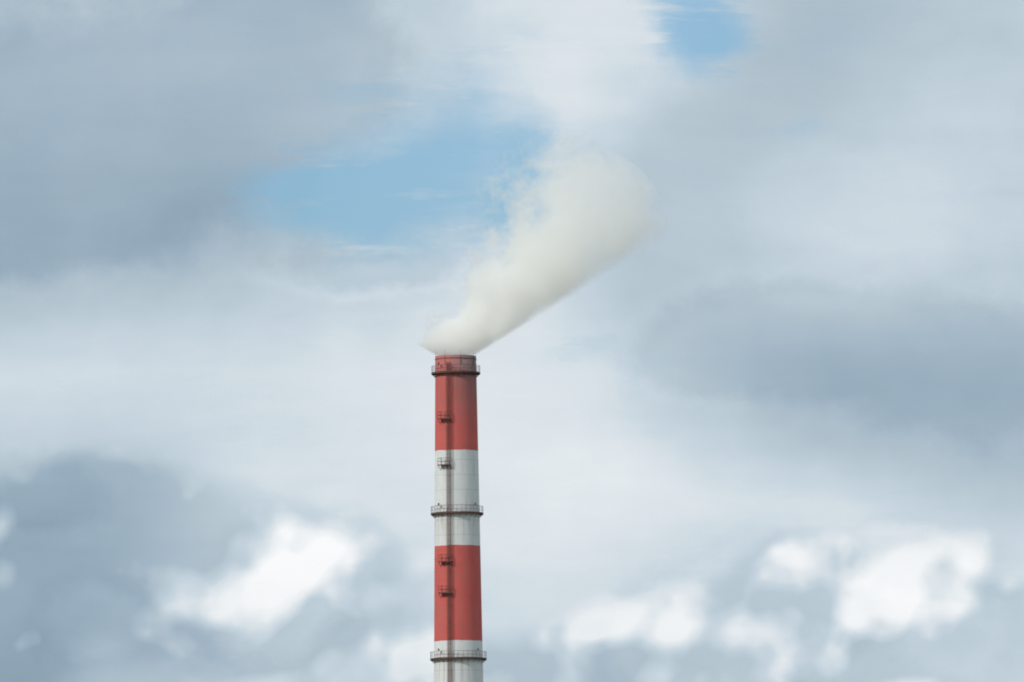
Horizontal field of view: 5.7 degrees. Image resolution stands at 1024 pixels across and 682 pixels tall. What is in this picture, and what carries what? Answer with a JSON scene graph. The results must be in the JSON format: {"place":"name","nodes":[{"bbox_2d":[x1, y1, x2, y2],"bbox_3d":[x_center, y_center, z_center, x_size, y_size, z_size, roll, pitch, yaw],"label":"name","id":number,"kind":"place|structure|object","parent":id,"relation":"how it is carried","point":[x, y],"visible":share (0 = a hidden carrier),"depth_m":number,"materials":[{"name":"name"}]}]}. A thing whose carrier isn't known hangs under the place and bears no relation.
{"place":"outdoors","nodes":[
{"label":"outdoors","id":0,"kind":"place"},
{"bbox_2d":[0,0,1023,681],"label":"sky","id":1,"kind":"structure","parent":0,"point":[735,288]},
{"label":"ground","id":2,"kind":"structure","parent":0,"visible":0},
{"bbox_2d":[430,349,486,681],"bbox_3d":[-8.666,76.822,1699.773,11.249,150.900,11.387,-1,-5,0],"label":"chimney","id":3,"kind":"object","parent":2,"relation":"on","point":[458,646],"visible":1,"depth_m":1700.96,"materials":[{"name":"paint"}]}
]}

